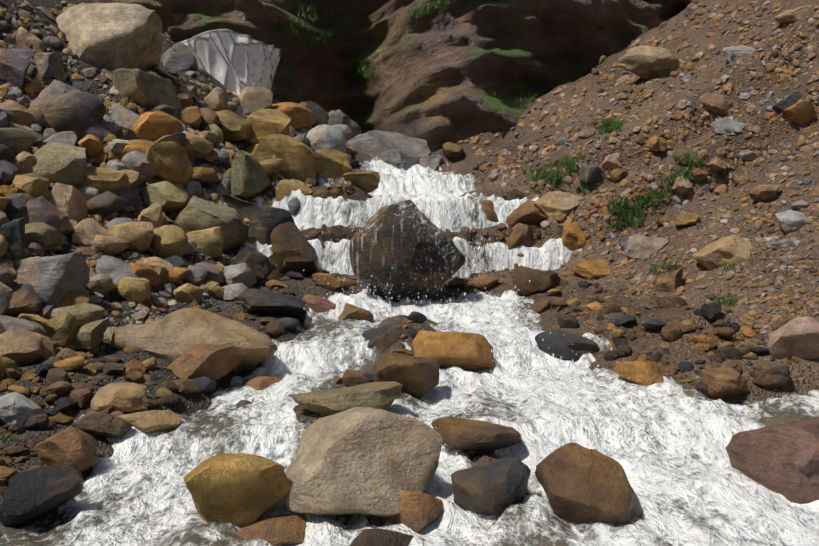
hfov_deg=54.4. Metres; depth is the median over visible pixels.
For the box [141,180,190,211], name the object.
mediterranean rock
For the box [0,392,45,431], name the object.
rock
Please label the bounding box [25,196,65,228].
mediterranean rock
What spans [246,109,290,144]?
rock
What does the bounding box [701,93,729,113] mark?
mediterranean rock
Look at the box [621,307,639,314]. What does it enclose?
mediterranean rock
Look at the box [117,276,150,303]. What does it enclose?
mediterranean rock
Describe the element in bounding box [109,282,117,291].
mediterranean rock
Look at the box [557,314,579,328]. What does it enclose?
mediterranean rock
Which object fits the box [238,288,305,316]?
rock
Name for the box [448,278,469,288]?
mediterranean rock
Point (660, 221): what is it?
mediterranean rock
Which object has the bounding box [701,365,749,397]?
rock
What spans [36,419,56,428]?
mediterranean rock
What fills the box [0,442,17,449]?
mediterranean rock
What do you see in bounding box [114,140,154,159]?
mediterranean rock
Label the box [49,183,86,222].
rock
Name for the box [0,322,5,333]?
mediterranean rock
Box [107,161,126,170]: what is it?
rock
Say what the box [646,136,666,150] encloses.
mediterranean rock
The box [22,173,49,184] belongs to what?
mediterranean rock
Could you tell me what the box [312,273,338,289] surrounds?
mediterranean rock
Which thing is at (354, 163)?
mediterranean rock
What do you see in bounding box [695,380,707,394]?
mediterranean rock
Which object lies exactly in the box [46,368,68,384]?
mediterranean rock
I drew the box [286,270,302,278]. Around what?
mediterranean rock
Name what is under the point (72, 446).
rock
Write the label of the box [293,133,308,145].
mediterranean rock
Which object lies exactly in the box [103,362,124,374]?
mediterranean rock
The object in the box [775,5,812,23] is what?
rock
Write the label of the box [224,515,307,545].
rock
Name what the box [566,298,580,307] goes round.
mediterranean rock
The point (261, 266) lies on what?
rock
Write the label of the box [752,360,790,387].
rock
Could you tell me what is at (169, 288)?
mediterranean rock
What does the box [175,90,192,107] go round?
mediterranean rock
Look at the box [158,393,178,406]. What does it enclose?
mediterranean rock
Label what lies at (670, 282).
mediterranean rock
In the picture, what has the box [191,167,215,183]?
mediterranean rock
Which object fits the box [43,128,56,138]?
rock
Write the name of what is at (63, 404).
mediterranean rock
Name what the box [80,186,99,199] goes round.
mediterranean rock
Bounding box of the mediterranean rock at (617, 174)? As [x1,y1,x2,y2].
[610,168,627,181]
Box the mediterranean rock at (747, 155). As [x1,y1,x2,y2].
[741,150,758,159]
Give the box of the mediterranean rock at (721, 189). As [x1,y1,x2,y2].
[714,184,727,194]
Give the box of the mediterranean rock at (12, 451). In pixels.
[2,446,27,455]
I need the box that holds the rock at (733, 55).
[722,45,755,65]
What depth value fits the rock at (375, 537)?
3.04 m
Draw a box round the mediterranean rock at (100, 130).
[83,122,112,141]
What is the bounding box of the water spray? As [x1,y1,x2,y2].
[276,162,712,473]
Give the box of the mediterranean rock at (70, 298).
[53,291,92,308]
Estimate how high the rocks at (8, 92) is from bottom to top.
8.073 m
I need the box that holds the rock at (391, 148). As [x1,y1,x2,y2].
[347,130,430,164]
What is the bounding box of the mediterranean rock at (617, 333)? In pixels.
[612,329,623,338]
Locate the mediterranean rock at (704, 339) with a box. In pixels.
[690,335,716,349]
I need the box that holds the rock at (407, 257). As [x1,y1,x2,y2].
[349,200,465,299]
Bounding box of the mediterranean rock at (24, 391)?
[8,385,30,396]
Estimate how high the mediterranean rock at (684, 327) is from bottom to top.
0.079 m
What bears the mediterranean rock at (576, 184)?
on the terrain ground
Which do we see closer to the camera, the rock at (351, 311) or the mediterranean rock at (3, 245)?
the mediterranean rock at (3, 245)
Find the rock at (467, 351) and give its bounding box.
[412,330,494,370]
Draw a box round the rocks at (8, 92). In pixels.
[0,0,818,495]
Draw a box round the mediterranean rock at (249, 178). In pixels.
[231,150,270,198]
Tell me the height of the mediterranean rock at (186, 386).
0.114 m
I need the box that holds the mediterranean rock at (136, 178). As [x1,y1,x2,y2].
[120,169,144,188]
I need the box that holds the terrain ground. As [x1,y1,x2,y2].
[0,0,818,545]
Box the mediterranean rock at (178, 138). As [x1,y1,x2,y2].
[154,133,185,144]
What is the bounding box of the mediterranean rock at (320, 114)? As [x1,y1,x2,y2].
[299,101,328,127]
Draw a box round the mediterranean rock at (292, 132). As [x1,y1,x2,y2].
[289,126,294,137]
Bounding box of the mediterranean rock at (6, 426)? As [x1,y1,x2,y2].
[1,424,9,430]
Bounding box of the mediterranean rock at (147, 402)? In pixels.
[140,397,159,406]
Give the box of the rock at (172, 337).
[109,307,277,369]
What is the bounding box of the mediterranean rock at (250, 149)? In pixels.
[244,144,257,153]
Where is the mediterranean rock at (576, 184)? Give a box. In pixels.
[573,180,581,189]
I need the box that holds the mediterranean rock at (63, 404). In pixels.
[53,397,77,412]
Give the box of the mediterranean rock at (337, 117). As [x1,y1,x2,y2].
[327,109,361,136]
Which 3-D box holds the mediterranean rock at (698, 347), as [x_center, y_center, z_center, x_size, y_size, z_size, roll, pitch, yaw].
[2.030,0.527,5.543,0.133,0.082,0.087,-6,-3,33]
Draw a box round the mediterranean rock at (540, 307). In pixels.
[531,300,550,313]
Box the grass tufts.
[0,0,748,450]
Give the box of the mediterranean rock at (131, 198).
[113,186,142,209]
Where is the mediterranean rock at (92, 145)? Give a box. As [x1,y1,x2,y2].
[78,134,103,156]
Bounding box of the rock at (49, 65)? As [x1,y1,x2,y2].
[33,52,63,77]
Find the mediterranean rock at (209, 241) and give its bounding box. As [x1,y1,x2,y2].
[186,226,222,257]
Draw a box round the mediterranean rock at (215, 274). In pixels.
[194,262,225,284]
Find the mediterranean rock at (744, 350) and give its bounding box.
[738,346,750,355]
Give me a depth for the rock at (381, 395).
4.25 m
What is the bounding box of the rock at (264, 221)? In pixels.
[219,193,294,244]
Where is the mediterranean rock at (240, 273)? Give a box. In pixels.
[223,263,256,287]
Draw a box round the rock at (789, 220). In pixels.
[775,210,810,232]
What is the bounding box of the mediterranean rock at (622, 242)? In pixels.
[618,238,629,250]
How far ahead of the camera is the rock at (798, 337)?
5.10 m
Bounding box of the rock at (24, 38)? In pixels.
[13,27,45,53]
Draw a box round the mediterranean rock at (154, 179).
[145,176,161,185]
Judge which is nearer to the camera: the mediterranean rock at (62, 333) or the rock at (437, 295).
the mediterranean rock at (62, 333)
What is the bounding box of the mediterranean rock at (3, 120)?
[0,111,7,127]
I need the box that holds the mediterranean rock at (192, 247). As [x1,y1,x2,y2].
[184,240,196,254]
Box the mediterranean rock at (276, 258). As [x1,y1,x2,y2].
[267,249,300,280]
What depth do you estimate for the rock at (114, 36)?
9.25 m
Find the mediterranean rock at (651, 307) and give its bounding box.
[644,304,656,309]
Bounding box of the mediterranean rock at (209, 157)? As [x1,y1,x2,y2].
[202,153,213,161]
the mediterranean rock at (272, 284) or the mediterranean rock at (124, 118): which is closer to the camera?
the mediterranean rock at (272, 284)
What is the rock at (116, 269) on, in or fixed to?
on the terrain ground
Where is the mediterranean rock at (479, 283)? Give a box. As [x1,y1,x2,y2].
[469,275,498,289]
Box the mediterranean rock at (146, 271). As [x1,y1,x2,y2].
[128,263,160,286]
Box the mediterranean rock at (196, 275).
[183,265,207,284]
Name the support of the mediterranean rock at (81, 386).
on the terrain ground
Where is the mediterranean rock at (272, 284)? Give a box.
[266,280,288,287]
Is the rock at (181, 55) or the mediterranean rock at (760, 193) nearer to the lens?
the mediterranean rock at (760, 193)
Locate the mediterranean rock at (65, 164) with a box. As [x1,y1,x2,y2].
[30,143,86,186]
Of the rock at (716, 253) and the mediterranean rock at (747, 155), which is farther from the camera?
the mediterranean rock at (747, 155)
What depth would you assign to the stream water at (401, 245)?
7.15 m
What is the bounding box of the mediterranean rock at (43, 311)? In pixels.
[33,305,53,318]
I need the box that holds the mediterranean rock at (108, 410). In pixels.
[99,407,114,413]
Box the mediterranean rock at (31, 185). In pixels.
[12,175,48,197]
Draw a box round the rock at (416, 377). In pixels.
[373,352,439,400]
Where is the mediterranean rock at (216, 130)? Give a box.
[204,124,222,142]
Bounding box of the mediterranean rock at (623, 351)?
[616,345,631,356]
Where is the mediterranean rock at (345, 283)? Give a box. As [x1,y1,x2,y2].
[336,278,357,288]
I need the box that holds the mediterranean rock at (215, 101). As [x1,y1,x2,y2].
[200,90,227,111]
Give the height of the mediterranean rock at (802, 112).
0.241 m
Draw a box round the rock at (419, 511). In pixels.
[380,489,443,532]
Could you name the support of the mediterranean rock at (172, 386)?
on the terrain ground
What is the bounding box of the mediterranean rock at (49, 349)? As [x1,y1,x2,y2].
[29,331,55,359]
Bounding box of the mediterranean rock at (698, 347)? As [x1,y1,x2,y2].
[692,343,710,352]
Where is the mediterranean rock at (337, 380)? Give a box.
[332,376,341,384]
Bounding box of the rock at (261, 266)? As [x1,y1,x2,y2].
[231,247,276,285]
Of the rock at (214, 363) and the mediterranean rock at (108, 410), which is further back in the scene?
the rock at (214, 363)
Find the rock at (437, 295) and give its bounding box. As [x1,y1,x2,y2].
[427,291,442,300]
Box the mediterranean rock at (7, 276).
[0,265,15,286]
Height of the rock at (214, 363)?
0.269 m
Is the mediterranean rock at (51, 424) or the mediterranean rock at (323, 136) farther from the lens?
the mediterranean rock at (323, 136)
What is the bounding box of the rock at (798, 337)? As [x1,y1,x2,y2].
[767,316,818,359]
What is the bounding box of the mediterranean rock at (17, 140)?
[0,127,37,152]
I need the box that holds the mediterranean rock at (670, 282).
[654,268,682,291]
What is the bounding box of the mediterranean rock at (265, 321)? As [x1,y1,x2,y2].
[258,317,277,325]
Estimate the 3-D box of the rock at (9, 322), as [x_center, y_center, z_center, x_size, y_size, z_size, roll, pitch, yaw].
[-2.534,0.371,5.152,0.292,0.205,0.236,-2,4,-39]
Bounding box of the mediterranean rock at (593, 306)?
[585,302,603,310]
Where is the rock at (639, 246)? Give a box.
[625,234,668,258]
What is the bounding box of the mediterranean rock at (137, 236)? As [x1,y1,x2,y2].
[107,221,153,251]
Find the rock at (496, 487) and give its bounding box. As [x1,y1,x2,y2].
[451,457,530,515]
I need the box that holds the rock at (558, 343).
[535,330,599,361]
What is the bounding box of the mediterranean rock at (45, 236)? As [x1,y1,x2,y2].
[24,222,61,249]
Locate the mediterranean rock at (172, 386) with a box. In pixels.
[161,379,178,391]
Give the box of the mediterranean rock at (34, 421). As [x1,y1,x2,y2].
[23,413,48,428]
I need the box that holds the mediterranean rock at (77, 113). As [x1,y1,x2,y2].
[41,91,105,146]
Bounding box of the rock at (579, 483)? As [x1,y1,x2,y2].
[535,442,642,531]
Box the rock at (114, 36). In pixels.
[56,2,162,70]
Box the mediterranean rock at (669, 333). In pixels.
[660,325,681,341]
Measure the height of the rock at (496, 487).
0.274 m
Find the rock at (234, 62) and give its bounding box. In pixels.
[175,29,280,94]
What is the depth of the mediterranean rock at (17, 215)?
6.19 m
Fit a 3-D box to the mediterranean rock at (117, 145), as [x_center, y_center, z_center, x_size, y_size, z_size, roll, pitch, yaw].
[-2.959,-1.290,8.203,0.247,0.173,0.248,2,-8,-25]
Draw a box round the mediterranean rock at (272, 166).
[259,158,283,176]
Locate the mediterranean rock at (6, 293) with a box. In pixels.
[0,282,12,314]
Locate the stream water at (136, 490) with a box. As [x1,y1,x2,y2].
[0,158,818,545]
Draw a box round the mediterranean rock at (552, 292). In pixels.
[547,289,560,295]
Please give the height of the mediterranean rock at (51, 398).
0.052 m
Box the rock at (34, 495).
[0,465,82,529]
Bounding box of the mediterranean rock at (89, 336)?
[71,318,109,350]
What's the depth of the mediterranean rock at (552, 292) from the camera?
7.22 m
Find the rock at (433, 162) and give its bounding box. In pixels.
[417,154,442,169]
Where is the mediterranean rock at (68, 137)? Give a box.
[37,131,76,147]
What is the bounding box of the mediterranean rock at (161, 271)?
[154,266,168,285]
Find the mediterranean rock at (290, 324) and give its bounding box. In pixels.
[277,317,299,331]
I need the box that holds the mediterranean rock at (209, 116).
[198,107,219,130]
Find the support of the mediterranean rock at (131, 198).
on the terrain ground
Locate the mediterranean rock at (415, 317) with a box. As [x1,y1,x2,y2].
[407,311,426,322]
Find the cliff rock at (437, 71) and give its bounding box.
[116,0,692,152]
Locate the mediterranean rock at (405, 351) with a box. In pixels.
[392,348,413,355]
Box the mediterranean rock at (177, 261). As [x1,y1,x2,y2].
[165,255,187,267]
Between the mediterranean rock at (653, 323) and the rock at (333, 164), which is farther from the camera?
the rock at (333, 164)
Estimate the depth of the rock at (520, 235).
8.44 m
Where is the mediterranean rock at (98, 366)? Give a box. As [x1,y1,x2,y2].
[85,362,104,371]
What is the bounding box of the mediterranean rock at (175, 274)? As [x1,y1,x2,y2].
[166,267,190,282]
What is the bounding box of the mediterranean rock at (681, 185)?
[672,176,692,194]
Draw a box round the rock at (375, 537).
[349,528,413,545]
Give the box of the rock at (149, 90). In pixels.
[113,68,181,118]
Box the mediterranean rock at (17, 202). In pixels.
[4,193,32,213]
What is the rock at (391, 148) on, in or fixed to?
on the terrain ground
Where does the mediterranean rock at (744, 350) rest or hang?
on the terrain ground
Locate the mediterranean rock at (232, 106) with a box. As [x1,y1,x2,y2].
[228,102,237,111]
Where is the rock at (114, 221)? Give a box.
[105,218,134,227]
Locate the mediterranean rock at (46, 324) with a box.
[18,314,53,331]
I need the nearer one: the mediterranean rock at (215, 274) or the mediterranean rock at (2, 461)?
the mediterranean rock at (2, 461)
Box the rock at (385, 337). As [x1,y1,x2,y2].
[362,325,407,351]
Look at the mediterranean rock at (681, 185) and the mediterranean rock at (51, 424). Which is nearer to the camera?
the mediterranean rock at (51, 424)
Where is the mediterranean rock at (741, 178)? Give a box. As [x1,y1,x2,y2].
[731,175,750,183]
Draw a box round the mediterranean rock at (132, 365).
[118,359,145,375]
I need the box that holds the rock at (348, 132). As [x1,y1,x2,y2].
[332,124,353,146]
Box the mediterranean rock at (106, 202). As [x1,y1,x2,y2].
[87,190,125,214]
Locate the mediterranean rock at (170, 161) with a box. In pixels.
[145,141,192,185]
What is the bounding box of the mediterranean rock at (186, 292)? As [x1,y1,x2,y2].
[173,283,202,302]
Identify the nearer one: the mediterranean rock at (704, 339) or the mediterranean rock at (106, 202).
the mediterranean rock at (704, 339)
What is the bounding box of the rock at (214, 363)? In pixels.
[167,344,242,380]
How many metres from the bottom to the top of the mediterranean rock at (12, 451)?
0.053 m
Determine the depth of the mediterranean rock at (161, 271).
6.56 m
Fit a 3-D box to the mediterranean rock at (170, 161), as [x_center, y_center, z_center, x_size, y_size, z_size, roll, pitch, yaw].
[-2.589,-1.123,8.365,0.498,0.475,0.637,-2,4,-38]
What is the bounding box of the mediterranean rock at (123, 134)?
[116,129,128,139]
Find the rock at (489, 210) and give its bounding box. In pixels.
[462,198,498,221]
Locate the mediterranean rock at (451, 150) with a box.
[442,142,462,157]
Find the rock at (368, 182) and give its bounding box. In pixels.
[343,171,379,192]
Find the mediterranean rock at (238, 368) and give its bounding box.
[230,365,242,372]
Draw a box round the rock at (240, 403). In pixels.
[236,400,251,407]
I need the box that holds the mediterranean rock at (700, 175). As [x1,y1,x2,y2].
[688,168,706,182]
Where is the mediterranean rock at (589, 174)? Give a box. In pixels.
[578,164,601,183]
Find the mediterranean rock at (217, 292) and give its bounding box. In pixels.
[205,285,224,298]
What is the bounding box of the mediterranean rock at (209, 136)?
[197,131,215,143]
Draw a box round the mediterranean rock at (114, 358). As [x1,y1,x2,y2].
[104,355,121,362]
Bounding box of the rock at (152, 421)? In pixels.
[117,410,180,432]
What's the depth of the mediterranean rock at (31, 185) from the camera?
6.48 m
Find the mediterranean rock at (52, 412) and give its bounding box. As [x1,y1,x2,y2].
[45,409,61,415]
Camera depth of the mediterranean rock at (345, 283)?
7.72 m
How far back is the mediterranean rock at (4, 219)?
5.89 m
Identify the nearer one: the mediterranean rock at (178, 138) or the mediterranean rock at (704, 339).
the mediterranean rock at (704, 339)
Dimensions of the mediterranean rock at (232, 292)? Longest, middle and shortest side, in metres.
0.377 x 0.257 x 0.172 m
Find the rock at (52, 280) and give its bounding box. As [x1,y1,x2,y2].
[14,252,89,305]
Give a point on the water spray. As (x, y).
(602, 429)
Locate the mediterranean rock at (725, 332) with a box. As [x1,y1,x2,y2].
[710,327,734,338]
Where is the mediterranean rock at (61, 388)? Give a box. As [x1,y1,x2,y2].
[44,381,72,396]
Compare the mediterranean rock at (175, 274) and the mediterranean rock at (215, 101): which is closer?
the mediterranean rock at (175, 274)
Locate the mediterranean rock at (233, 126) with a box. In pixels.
[216,110,250,141]
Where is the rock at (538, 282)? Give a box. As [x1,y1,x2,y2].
[513,265,560,294]
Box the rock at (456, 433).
[431,416,521,451]
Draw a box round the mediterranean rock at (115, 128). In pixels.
[99,120,121,135]
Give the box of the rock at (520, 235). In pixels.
[506,223,530,249]
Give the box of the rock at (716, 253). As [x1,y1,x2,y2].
[693,234,753,269]
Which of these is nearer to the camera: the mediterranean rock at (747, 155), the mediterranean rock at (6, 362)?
the mediterranean rock at (6, 362)
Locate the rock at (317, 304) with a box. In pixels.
[302,294,335,312]
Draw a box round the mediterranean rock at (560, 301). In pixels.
[548,297,576,306]
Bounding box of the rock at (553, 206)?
[533,191,582,224]
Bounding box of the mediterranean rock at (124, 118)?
[111,103,139,139]
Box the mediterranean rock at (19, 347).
[0,329,43,366]
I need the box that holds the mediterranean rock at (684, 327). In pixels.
[665,321,695,332]
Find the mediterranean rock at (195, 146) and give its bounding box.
[181,130,213,157]
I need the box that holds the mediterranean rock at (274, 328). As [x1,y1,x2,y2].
[265,321,284,336]
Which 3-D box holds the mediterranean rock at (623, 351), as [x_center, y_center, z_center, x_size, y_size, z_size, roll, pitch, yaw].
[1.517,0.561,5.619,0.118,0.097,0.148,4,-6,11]
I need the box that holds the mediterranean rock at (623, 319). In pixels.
[608,315,636,324]
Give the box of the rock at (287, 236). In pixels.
[271,222,318,275]
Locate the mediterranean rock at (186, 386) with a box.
[173,378,198,395]
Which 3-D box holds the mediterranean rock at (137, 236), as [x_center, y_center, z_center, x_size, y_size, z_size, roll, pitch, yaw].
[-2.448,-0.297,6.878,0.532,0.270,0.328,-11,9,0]
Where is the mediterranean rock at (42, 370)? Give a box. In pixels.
[37,364,54,375]
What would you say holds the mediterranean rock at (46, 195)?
on the terrain ground
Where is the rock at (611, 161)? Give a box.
[602,153,621,169]
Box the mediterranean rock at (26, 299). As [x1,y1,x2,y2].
[4,284,45,316]
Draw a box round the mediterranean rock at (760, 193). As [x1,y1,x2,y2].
[749,185,780,201]
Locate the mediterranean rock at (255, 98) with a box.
[238,86,272,110]
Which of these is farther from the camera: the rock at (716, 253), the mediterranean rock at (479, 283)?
the mediterranean rock at (479, 283)
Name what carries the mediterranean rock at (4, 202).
on the terrain ground
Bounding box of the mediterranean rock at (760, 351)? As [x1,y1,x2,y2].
[751,346,769,355]
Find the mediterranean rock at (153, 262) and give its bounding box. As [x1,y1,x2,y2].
[144,257,173,270]
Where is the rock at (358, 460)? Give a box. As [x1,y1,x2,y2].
[283,406,442,516]
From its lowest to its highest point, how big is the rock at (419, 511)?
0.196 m
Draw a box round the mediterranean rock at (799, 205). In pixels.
[790,200,808,209]
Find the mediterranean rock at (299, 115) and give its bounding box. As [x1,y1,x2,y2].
[271,102,316,129]
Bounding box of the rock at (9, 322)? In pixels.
[0,315,46,333]
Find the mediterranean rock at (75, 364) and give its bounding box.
[53,356,84,371]
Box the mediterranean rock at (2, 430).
[0,426,7,433]
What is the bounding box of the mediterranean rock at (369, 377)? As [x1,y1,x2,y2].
[363,373,373,382]
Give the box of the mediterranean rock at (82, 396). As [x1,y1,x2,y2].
[66,387,92,407]
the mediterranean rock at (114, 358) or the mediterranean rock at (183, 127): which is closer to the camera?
the mediterranean rock at (114, 358)
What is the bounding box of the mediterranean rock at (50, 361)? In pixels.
[42,359,57,364]
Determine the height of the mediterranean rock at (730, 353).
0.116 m
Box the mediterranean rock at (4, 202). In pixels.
[0,196,10,211]
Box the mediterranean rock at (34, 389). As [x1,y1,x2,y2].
[29,387,38,392]
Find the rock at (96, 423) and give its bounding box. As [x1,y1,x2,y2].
[71,410,132,438]
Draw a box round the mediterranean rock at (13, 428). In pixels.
[8,424,21,433]
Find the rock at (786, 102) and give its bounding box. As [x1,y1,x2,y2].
[771,92,800,111]
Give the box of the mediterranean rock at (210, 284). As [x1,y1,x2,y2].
[204,281,218,288]
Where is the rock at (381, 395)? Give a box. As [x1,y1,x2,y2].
[289,381,402,414]
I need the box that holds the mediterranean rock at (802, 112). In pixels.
[781,101,816,123]
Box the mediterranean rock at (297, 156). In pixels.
[251,134,315,185]
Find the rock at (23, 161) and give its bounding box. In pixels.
[10,151,35,174]
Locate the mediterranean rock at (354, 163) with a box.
[350,160,359,167]
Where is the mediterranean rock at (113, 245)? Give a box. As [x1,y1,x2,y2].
[91,234,129,254]
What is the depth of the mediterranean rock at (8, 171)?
6.58 m
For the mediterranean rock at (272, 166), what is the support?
on the terrain ground
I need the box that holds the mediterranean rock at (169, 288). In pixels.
[163,283,175,295]
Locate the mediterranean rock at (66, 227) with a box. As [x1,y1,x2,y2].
[58,219,77,234]
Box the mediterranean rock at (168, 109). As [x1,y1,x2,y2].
[148,104,175,115]
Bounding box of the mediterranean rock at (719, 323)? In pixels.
[711,319,729,327]
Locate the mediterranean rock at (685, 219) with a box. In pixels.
[675,213,699,226]
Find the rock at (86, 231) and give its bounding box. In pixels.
[72,218,112,247]
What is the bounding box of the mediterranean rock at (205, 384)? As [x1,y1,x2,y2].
[191,376,216,392]
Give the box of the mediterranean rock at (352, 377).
[342,369,368,385]
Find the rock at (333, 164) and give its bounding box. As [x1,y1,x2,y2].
[313,148,352,182]
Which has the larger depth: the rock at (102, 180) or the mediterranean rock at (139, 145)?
the mediterranean rock at (139, 145)
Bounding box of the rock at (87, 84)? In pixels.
[72,75,105,91]
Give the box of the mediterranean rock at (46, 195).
[35,191,51,200]
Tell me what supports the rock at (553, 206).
on the terrain ground
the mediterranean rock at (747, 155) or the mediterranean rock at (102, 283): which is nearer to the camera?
the mediterranean rock at (102, 283)
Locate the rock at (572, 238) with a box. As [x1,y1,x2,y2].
[561,220,585,250]
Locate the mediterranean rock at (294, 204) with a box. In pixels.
[288,197,300,214]
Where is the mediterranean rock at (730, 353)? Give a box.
[716,346,742,359]
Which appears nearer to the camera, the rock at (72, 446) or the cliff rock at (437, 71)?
the rock at (72, 446)
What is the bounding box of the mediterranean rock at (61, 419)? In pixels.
[50,413,74,424]
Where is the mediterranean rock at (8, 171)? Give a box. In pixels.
[0,160,17,184]
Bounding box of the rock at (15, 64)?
[0,49,32,87]
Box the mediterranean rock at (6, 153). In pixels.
[0,144,12,161]
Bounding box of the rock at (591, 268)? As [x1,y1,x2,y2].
[571,259,610,278]
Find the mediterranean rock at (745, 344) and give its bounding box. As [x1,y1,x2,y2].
[740,343,753,347]
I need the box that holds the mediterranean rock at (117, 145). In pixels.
[110,139,129,152]
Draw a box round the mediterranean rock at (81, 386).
[71,383,93,390]
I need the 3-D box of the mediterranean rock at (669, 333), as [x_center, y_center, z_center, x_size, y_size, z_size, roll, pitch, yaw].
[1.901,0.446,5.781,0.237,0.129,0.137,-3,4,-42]
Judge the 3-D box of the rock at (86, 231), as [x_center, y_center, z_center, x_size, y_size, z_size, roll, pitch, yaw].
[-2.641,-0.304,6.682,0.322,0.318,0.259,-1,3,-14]
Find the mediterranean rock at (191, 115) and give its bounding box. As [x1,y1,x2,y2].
[177,106,201,128]
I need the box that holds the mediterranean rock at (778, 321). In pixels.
[771,315,785,329]
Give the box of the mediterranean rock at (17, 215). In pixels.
[6,211,27,222]
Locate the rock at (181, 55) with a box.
[163,43,198,72]
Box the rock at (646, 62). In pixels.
[622,46,680,79]
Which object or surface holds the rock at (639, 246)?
on the terrain ground
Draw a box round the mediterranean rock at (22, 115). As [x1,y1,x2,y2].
[0,100,34,126]
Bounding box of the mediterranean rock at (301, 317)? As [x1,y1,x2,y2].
[291,309,306,323]
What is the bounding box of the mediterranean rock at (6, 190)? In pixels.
[0,185,24,197]
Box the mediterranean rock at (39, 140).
[8,122,44,144]
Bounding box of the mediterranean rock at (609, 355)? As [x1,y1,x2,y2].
[604,350,619,360]
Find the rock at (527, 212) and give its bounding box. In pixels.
[506,200,547,227]
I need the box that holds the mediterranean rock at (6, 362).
[0,356,17,378]
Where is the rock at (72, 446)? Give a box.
[34,426,97,471]
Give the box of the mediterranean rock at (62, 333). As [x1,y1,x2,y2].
[41,312,76,347]
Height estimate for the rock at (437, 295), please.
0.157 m
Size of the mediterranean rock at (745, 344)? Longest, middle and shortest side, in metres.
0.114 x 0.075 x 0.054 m
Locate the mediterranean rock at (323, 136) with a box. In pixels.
[306,124,346,152]
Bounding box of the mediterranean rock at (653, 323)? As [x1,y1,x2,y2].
[642,316,666,330]
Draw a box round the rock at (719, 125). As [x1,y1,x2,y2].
[711,118,743,134]
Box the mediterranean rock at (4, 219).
[0,211,10,225]
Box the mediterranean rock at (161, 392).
[155,387,171,397]
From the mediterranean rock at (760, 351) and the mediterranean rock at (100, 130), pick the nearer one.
the mediterranean rock at (760, 351)
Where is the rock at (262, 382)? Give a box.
[236,375,281,389]
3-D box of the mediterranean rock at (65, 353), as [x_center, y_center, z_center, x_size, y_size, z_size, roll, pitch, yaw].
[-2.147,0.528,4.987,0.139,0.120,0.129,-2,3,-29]
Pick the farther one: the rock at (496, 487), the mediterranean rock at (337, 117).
the mediterranean rock at (337, 117)
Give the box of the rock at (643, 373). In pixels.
[614,361,663,385]
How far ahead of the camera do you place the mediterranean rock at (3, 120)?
7.04 m
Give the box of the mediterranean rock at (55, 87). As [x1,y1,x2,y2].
[29,79,78,127]
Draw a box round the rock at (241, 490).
[184,453,291,531]
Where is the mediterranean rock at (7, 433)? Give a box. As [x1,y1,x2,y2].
[0,432,10,439]
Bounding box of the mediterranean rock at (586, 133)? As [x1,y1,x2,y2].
[578,127,595,138]
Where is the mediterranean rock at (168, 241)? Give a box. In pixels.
[149,225,188,257]
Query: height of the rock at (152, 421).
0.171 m
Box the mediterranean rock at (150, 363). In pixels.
[142,357,156,370]
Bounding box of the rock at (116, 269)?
[95,255,139,283]
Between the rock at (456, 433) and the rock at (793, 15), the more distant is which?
the rock at (793, 15)
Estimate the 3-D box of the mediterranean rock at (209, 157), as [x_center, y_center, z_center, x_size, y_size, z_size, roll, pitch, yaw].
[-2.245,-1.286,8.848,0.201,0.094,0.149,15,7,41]
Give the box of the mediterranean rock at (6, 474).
[0,466,17,484]
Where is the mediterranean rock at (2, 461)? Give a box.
[0,457,4,465]
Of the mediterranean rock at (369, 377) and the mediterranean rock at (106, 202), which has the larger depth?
the mediterranean rock at (106, 202)
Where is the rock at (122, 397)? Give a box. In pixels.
[91,382,147,411]
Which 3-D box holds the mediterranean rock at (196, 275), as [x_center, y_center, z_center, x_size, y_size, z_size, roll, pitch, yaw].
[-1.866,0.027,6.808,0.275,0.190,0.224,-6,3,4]
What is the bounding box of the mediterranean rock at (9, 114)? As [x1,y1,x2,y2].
[0,109,13,119]
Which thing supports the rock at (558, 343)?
on the terrain ground
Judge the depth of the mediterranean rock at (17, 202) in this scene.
6.21 m
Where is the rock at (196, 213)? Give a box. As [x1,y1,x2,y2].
[175,195,248,250]
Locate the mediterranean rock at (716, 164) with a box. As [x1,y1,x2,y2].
[706,158,726,171]
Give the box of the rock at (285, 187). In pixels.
[275,179,312,201]
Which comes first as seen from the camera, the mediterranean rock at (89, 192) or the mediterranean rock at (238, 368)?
the mediterranean rock at (238, 368)
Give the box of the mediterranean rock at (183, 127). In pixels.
[179,124,185,132]
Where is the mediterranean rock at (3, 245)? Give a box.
[0,234,7,257]
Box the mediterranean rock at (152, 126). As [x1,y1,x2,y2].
[132,111,182,140]
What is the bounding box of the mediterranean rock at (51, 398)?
[45,393,58,402]
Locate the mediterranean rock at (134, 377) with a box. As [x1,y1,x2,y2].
[125,371,145,382]
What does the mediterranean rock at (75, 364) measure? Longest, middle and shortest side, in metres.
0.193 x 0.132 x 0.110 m
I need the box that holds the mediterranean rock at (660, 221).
[655,217,669,224]
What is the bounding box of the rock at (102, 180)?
[77,167,130,193]
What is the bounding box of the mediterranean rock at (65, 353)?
[55,348,77,359]
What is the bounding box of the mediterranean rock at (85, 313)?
[46,303,103,327]
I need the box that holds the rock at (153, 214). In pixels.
[137,203,163,227]
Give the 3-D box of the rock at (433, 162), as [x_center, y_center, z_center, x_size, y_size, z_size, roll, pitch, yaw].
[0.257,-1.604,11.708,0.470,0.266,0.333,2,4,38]
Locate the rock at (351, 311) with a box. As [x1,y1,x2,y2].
[338,303,373,321]
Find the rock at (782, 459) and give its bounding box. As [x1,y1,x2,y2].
[725,417,818,503]
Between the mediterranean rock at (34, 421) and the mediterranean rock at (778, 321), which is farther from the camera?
the mediterranean rock at (778, 321)
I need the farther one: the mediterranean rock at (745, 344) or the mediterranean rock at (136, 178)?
the mediterranean rock at (136, 178)
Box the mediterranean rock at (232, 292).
[222,283,247,300]
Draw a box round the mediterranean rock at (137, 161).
[121,151,156,179]
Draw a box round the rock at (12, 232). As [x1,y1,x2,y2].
[0,217,24,259]
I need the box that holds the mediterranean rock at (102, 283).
[87,273,112,295]
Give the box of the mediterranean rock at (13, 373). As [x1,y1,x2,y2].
[4,368,22,379]
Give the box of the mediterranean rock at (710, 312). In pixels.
[701,303,721,321]

